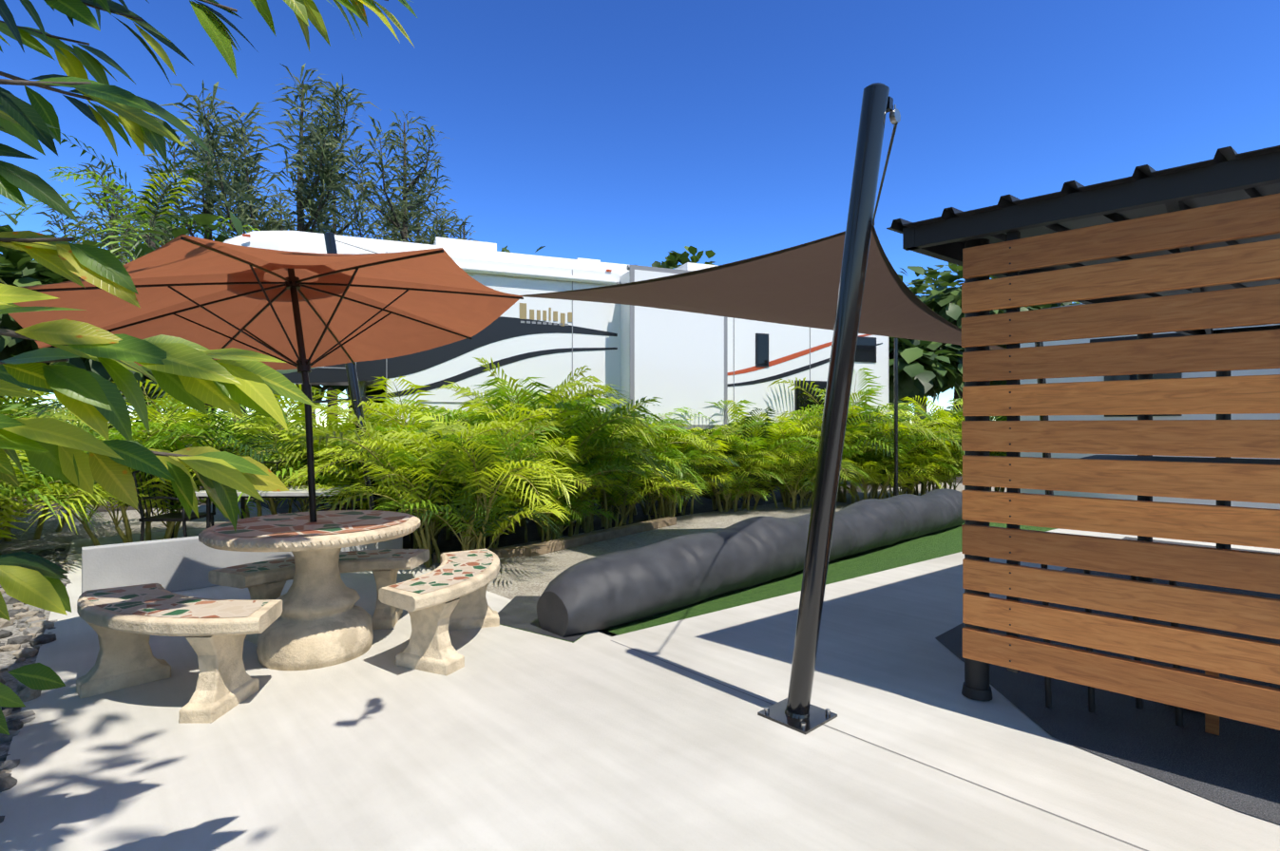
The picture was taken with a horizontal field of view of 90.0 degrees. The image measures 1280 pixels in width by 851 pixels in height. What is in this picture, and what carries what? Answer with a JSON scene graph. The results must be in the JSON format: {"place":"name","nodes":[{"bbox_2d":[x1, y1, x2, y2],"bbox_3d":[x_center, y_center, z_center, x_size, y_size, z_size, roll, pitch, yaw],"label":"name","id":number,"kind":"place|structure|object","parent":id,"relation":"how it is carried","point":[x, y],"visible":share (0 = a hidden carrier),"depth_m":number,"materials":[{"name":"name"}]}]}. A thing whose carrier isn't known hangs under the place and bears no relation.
{"place":"outdoors","nodes":[
{"label":"outdoors","id":0,"kind":"place"},
{"bbox_2d":[93,501,280,537],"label":"sand ground","id":1,"kind":"structure","parent":0,"point":[105,528],"depth_m":9.24,"materials":[{"name":"beige sand"}]},
{"bbox_2d":[10,427,962,559],"bbox_3d":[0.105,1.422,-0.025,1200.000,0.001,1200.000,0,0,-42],"label":"ground","id":2,"kind":"structure","parent":0,"point":[453,544],"depth_m":10.47,"materials":[{"name":"soil"}]},
{"bbox_2d":[0,226,52,360],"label":"broadleaf tree","id":3,"kind":"object","parent":2,"relation":"on","point":[6,351],"visible":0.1,"depth_m":13.96,"materials":[{"name":"green plant"}]},
{"bbox_2d":[0,224,76,283],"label":"broadleaf tree","id":4,"kind":"object","parent":2,"relation":"on","point":[8,226],"visible":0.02,"depth_m":20.01,"materials":[{"name":"green plant"}]},
{"bbox_2d":[0,508,95,764],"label":"gravel strip","id":5,"kind":"object","parent":2,"relation":"on","point":[50,538],"depth_m":7.46,"materials":[{"name":"grey gravel"}]},
{"bbox_2d":[0,548,76,823],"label":"gravel rocks","id":6,"kind":"object","parent":5,"relation":"on","point":[35,621],"visible":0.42,"depth_m":3.97,"materials":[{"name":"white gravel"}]},
{"bbox_2d":[0,201,110,281],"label":"broadleaf tree","id":7,"kind":"object","parent":2,"relation":"on","point":[85,241],"visible":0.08,"depth_m":15.78,"materials":[{"name":"green plant"}]},
{"bbox_2d":[0,242,165,428],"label":"broadleaf tree","id":8,"kind":"object","parent":2,"relation":"on","point":[21,262],"visible":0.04,"depth_m":13.65,"materials":[{"name":"green plant"}]},
{"bbox_2d":[35,181,149,262],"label":"casuarina tree","id":9,"kind":"object","parent":2,"relation":"on","point":[57,224],"visible":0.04,"depth_m":27.79,"materials":[{"name":"green plant"}]},
{"bbox_2d":[10,132,259,446],"bbox_3d":[-13.708,-3.072,17.910,5.461,9.022,5.539,0,0,22],"label":"coconut palm tree","id":10,"kind":"object","parent":2,"relation":"on","point":[150,242],"visible":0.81,"depth_m":17.20,"materials":[{"name":"green plant"}]},
{"bbox_2d":[33,210,243,490],"bbox_3d":[-9.404,-1.571,14.376,6.726,6.033,5.257,0,0,1],"label":"broadleaf tree","id":11,"kind":"object","parent":2,"relation":"on","point":[97,367],"visible":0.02,"depth_m":13.07,"materials":[{"name":"green plant"}]},
{"bbox_2d":[132,470,215,541],"bbox_3d":[-5.052,0.930,6.958,0.579,0.986,0.531,0,0,-2],"label":"patio chair","id":12,"kind":"object","parent":2,"relation":"on","point":[182,517],"visible":0.56,"depth_m":6.75,"materials":[{"name":"black metal"}]},
{"bbox_2d":[117,190,234,422],"bbox_3d":[-19.999,-4.297,27.472,4.564,11.465,4.663,0,0,-42],"label":"casuarina tree","id":13,"kind":"object","parent":2,"relation":"on","point":[213,237],"depth_m":26.57,"materials":[{"name":"green plant"}]},
{"bbox_2d":[75,95,296,264],"bbox_3d":[-16.310,-5.630,23.983,7.446,14.107,4.871,0,0,7],"label":"casuarina tree","id":14,"kind":"object","parent":2,"relation":"on","point":[206,202],"visible":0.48,"depth_m":23.37,"materials":[{"name":"green plant"}]},
{"bbox_2d":[0,355,382,546],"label":"areca palms","id":15,"kind":"object","parent":2,"relation":"on","point":[195,431],"visible":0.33,"depth_m":6.97,"materials":[{"name":"green plant"}]},
{"bbox_2d":[157,227,246,422],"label":"broadleaf tree","id":16,"kind":"object","parent":2,"relation":"on","point":[177,233],"depth_m":17.02,"materials":[{"name":"green plant"}]},
{"bbox_2d":[0,0,418,735],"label":"mango tree","id":17,"kind":"object","parent":2,"relation":"on","point":[194,376],"visible":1,"depth_m":1.53,"materials":[{"name":"green plant"}]},
{"bbox_2d":[114,63,432,429],"bbox_3d":[-12.200,-6.288,24.549,6.369,15.454,11.883,0,0,39],"label":"casuarina tree","id":18,"kind":"object","parent":2,"relation":"on","point":[326,169],"visible":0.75,"depth_m":23.84,"materials":[{"name":"green plant"}]},
{"bbox_2d":[194,460,362,528],"bbox_3d":[-3.894,0.907,6.940,1.450,1.031,0.850,0,0,-2],"label":"patio table","id":19,"kind":"object","parent":2,"relation":"on","point":[299,492],"visible":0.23,"depth_m":6.64,"materials":[{"name":"black metal"}]},
{"bbox_2d":[261,185,329,448],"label":"casuarina tree","id":20,"kind":"object","parent":2,"relation":"on","point":[279,203],"visible":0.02,"depth_m":32.42,"materials":[{"name":"green plant"}]},
{"bbox_2d":[280,168,399,427],"bbox_3d":[-14.314,-5.656,30.532,6.319,14.172,8.106,0,0,-42],"label":"casuarina tree","id":21,"kind":"object","parent":2,"relation":"on","point":[334,228],"visible":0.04,"depth_m":30.33,"materials":[{"name":"green plant"}]},
{"bbox_2d":[316,500,362,511],"bbox_3d":[-3.618,0.930,7.833,0.531,0.986,0.578,0,0,-2],"label":"patio chair back","id":22,"kind":"object","parent":2,"relation":"on","point":[337,507],"depth_m":7.59,"materials":[{"name":"black metal"}]},
{"bbox_2d":[296,383,384,420],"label":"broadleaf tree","id":23,"kind":"object","parent":2,"relation":"on","point":[323,388],"depth_m":16.11,"materials":[{"name":"green plant"}]},
{"bbox_2d":[243,109,470,245],"bbox_3d":[-11.351,-6.077,26.884,7.501,15.033,8.619,0,0,33],"label":"casuarina tree","id":24,"kind":"object","parent":2,"relation":"on","point":[396,213],"visible":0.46,"depth_m":26.74,"materials":[{"name":"green plant"}]},
{"bbox_2d":[228,400,519,554],"bbox_3d":[-3.075,0.535,7.775,3.554,1.789,3.731,0,0,0],"label":"palm shrub","id":25,"kind":"object","parent":2,"relation":"on","point":[330,477],"visible":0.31,"depth_m":7.06,"materials":[{"name":"green plant"}]},
{"bbox_2d":[351,493,413,549],"bbox_3d":[-2.737,0.930,6.922,0.578,0.986,0.531,0,0,-2],"label":"patio chair","id":26,"kind":"object","parent":2,"relation":"on","point":[397,509],"visible":0.04,"depth_m":6.66,"materials":[{"name":"black metal"}]},
{"bbox_2d":[379,187,458,244],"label":"casuarina tree","id":27,"kind":"object","parent":2,"relation":"on","point":[427,235],"visible":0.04,"depth_m":34.00,"materials":[{"name":"green plant"}]},
{"bbox_2d":[448,211,477,241],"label":"casuarina tree","id":28,"kind":"object","parent":2,"relation":"on","point":[464,233],"visible":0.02,"depth_m":30.26,"materials":[{"name":"green plant"}]},
{"bbox_2d":[500,246,545,252],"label":"broadleaf tree","id":29,"kind":"object","parent":2,"relation":"on","point":[505,249],"visible":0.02,"depth_m":28.22,"materials":[{"name":"green plant"}]},
{"bbox_2d":[223,230,888,510],"bbox_3d":[-0.777,-0.863,11.143,11.573,4.250,3.021,0,0,-22],"label":"fifth wheel rv","id":30,"kind":"object","parent":2,"relation":"on","point":[680,359],"visible":0.33,"depth_m":10.00,"materials":[{"name":"white"}]},
{"bbox_2d":[0,528,1279,850],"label":"patio pad","id":31,"kind":"object","parent":2,"relation":"on","point":[509,739],"visible":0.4,"depth_m":2.64,"materials":[{"name":"concrete"}]},
{"bbox_2d":[76,583,282,724],"bbox_3d":[-2.361,1.119,3.215,1.322,0.467,0.506,0,0,21],"label":"stone bench","id":32,"kind":"object","parent":31,"relation":"on","point":[124,622],"visible":1,"depth_m":3.10,"materials":[{"name":"stone"}]},
{"bbox_2d":[81,535,402,593],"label":"wall","id":33,"kind":"structure","parent":31,"relation":"on","point":[177,564],"depth_m":5.16,"materials":[{"name":"concrete"}]},
{"bbox_2d":[198,510,420,670],"bbox_3d":[-1.929,0.964,3.824,1.167,0.776,1.167,0,0,-42],"label":"stone table","id":34,"kind":"object","parent":31,"relation":"on","point":[322,620],"visible":1,"depth_m":3.63,"materials":[{"name":"stone"}]},
{"bbox_2d":[32,236,523,522],"bbox_3d":[-2.072,-0.003,3.877,2.640,2.112,2.608,0,0,-42],"label":"umbrella frame","id":35,"kind":"object","parent":34,"relation":"in","point":[293,283],"visible":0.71,"depth_m":3.83,"materials":[{"name":"black metal"}]},
{"bbox_2d":[8,234,523,370],"bbox_3d":[-2.074,-0.685,3.877,2.635,0.597,2.604,0,0,-42],"label":"umbrella canopy","id":36,"kind":"object","parent":35,"relation":"attached to","point":[178,260],"visible":0.85,"depth_m":3.98,"materials":[{"name":"orange fabric"}]},
{"bbox_2d":[208,549,429,645],"bbox_3d":[-2.063,1.119,4.239,1.322,0.467,0.506,0,0,-32],"label":"stone bench","id":37,"kind":"object","parent":31,"relation":"on","point":[264,581],"visible":0.65,"depth_m":4.20,"materials":[{"name":"stone"}]},
{"bbox_2d":[378,549,499,675],"bbox_3d":[-1.157,1.119,3.961,0.506,0.467,1.322,0,0,3],"label":"stone bench","id":38,"kind":"object","parent":31,"relation":"on","point":[443,599],"visible":1,"depth_m":3.58,"materials":[{"name":"stone"}]},
{"bbox_2d":[757,82,900,735],"bbox_3d":[0.840,-0.039,2.861,0.260,2.782,0.580,0,0,-42],"label":"sail pole","id":39,"kind":"object","parent":31,"relation":"on","point":[795,710],"visible":1,"depth_m":2.79,"materials":[{"name":"black metal"}]},
{"bbox_2d":[335,122,1036,345],"bbox_3d":[1.597,-1.434,7.097,7.705,1.036,5.855,0,0,-42],"label":"rope","id":40,"kind":"object","parent":39,"relation":"attached to","point":[887,161],"visible":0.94,"depth_m":3.32,"materials":[{"name":"black"}]},
{"bbox_2d":[324,231,379,510],"bbox_3d":[-2.915,-0.296,6.692,0.599,3.437,0.539,0,0,-42],"label":"sail pole","id":41,"kind":"object","parent":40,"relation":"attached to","point":[351,368],"visible":0.31,"depth_m":6.65,"materials":[{"name":"black metal"}]},
{"bbox_2d":[523,226,1004,349],"bbox_3d":[2.151,-1.211,7.744,5.810,0.593,4.410,0,0,-42],"label":"shade sail","id":42,"kind":"object","parent":40,"relation":"attached to","point":[797,285],"visible":0.88,"depth_m":6.12,"materials":[{"name":"fabric"}]},
{"bbox_2d":[1034,342,1053,495],"bbox_3d":[5.555,0.095,8.682,0.399,2.655,0.279,0,0,-42],"label":"sail pole","id":43,"kind":"object","parent":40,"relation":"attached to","point":[1044,418],"depth_m":8.64,"materials":[{"name":"black metal"}]},
{"bbox_2d":[611,640,1148,850],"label":"slab joint","id":44,"kind":"object","parent":31,"relation":"on","point":[918,761],"visible":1,"depth_m":2.50,"materials":[{"name":"grey concrete"}]},
{"bbox_2d":[651,246,718,268],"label":"broadleaf tree","id":45,"kind":"object","parent":2,"relation":"on","point":[674,258],"visible":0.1,"depth_m":29.14,"materials":[{"name":"green plant"}]},
{"bbox_2d":[592,406,820,524],"bbox_3d":[0.827,0.559,10.220,4.888,1.742,3.127,0,0,-42],"label":"palm shrub","id":46,"kind":"object","parent":2,"relation":"on","point":[728,492],"visible":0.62,"depth_m":9.80,"materials":[{"name":"green plant"}]},
{"bbox_2d":[897,267,951,308],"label":"broadleaf tree","id":47,"kind":"object","parent":2,"relation":"on","point":[917,289],"visible":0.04,"depth_m":24.73,"materials":[{"name":"green plant"}]},
{"bbox_2d":[888,324,964,483],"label":"broadleaf tree","id":48,"kind":"object","parent":2,"relation":"on","point":[926,369],"visible":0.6,"depth_m":15.13,"materials":[{"name":"green plant"}]},
{"bbox_2d":[907,265,1050,476],"bbox_3d":[9.470,-1.498,18.181,5.265,5.887,5.151,0,0,12],"label":"broadleaf tree","id":49,"kind":"object","parent":2,"relation":"on","point":[952,314],"visible":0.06,"depth_m":16.95,"materials":[{"name":"green plant"}]},
{"bbox_2d":[907,262,1077,420],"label":"broadleaf tree","id":50,"kind":"object","parent":2,"relation":"on","point":[955,294],"visible":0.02,"depth_m":25.53,"materials":[{"name":"green plant"}]},
{"bbox_2d":[1050,301,1081,307],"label":"broadleaf tree","id":51,"kind":"object","parent":2,"relation":"on","point":[1060,304],"depth_m":27.62,"materials":[{"name":"green plant"}]},
{"bbox_2d":[1020,303,1279,509],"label":"wall","id":52,"kind":"structure","parent":2,"relation":"on","point":[1262,416],"depth_m":9.14,"materials":[{"name":"white"}]},
{"bbox_2d":[0,0,1279,427],"label":"sky","id":53,"kind":"structure","parent":0,"point":[629,132],"materials":[{"name":"blue"}]},
{"bbox_2d":[419,482,1006,636],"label":"sand ground","id":54,"kind":"structure","parent":0,"point":[525,576],"depth_m":7.41,"materials":[{"name":"beige sand"}]},
{"bbox_2d":[280,385,709,568],"bbox_3d":[-1.466,0.468,7.516,3.690,1.929,5.618,0,0,22],"label":"palm shrub","id":55,"kind":"object","parent":54,"relation":"on","point":[569,478],"visible":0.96,"depth_m":6.50,"materials":[{"name":"green plant"}]},
{"bbox_2d":[432,516,676,563],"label":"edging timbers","id":56,"kind":"object","parent":54,"relation":"on","point":[544,547],"visible":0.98,"depth_m":7.39,"materials":[{"name":"brown wood"}]},
{"bbox_2d":[316,357,1006,544],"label":"palm shrubs","id":57,"kind":"object","parent":54,"relation":"on","point":[388,411],"visible":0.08,"depth_m":8.03,"materials":[{"name":"green plant"}]},
{"bbox_2d":[497,488,964,643],"bbox_3d":[1.673,1.112,6.622,6.997,0.571,1.236,0,0,-42],"label":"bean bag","id":58,"kind":"object","parent":54,"relation":"on","point":[575,602],"visible":0.98,"depth_m":4.89,"materials":[{"name":"grey fabric"}]},
{"bbox_2d":[622,367,964,515],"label":"palm shrubs","id":59,"kind":"object","parent":54,"relation":"on","point":[853,415],"visible":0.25,"depth_m":10.64,"materials":[{"name":"green plant"}]},
{"bbox_2d":[739,395,1006,510],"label":"palm shrubs","id":60,"kind":"object","parent":54,"relation":"on","point":[923,469],"visible":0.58,"depth_m":10.92,"materials":[{"name":"green plant"}]},
{"bbox_2d":[894,338,897,496],"bbox_3d":[4.033,0.021,10.084,0.150,2.802,0.150,0,0,-42],"label":"thin pole","id":61,"kind":"object","parent":54,"relation":"on","point":[895,416],"visible":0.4,"depth_m":10.06,"materials":[{"name":"black metal"}]},
{"bbox_2d":[603,522,1057,635],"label":"turf grass","id":62,"kind":"structure","parent":0,"point":[931,546],"depth_m":6.02,"materials":[{"name":"green plant"}]},
{"bbox_2d":[935,536,1279,824],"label":"dark ground patch","id":63,"kind":"object","parent":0,"point":[1234,765],"depth_m":2.82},
{"bbox_2d":[902,151,1279,701],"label":"shed frame","id":64,"kind":"object","parent":63,"relation":"on","point":[942,239],"visible":0.31,"depth_m":2.85,"materials":[{"name":"black metal"}]},
{"bbox_2d":[1009,247,1011,662],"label":"screen screws","id":65,"kind":"object","parent":64,"relation":"attached to","point":[1009,464],"visible":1,"depth_m":2.85,"materials":[{"name":"grey metal"}]},
{"bbox_2d":[886,145,1279,328],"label":"corrugated roof","id":66,"kind":"structure","parent":64,"relation":"on","point":[1221,155],"depth_m":2.93,"materials":[{"name":"black metal"}]},
{"bbox_2d":[961,192,1279,730],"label":"slatted wood wall","id":67,"kind":"structure","parent":64,"relation":"attached to","point":[1252,659],"depth_m":2.55,"materials":[{"name":"brown wood"}]},
{"bbox_2d":[1040,455,1279,735],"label":"shed contents","id":68,"kind":"object","parent":63,"relation":"on","point":[1212,724],"visible":0.23,"depth_m":3.06,"materials":[{"name":"black"}]}
]}

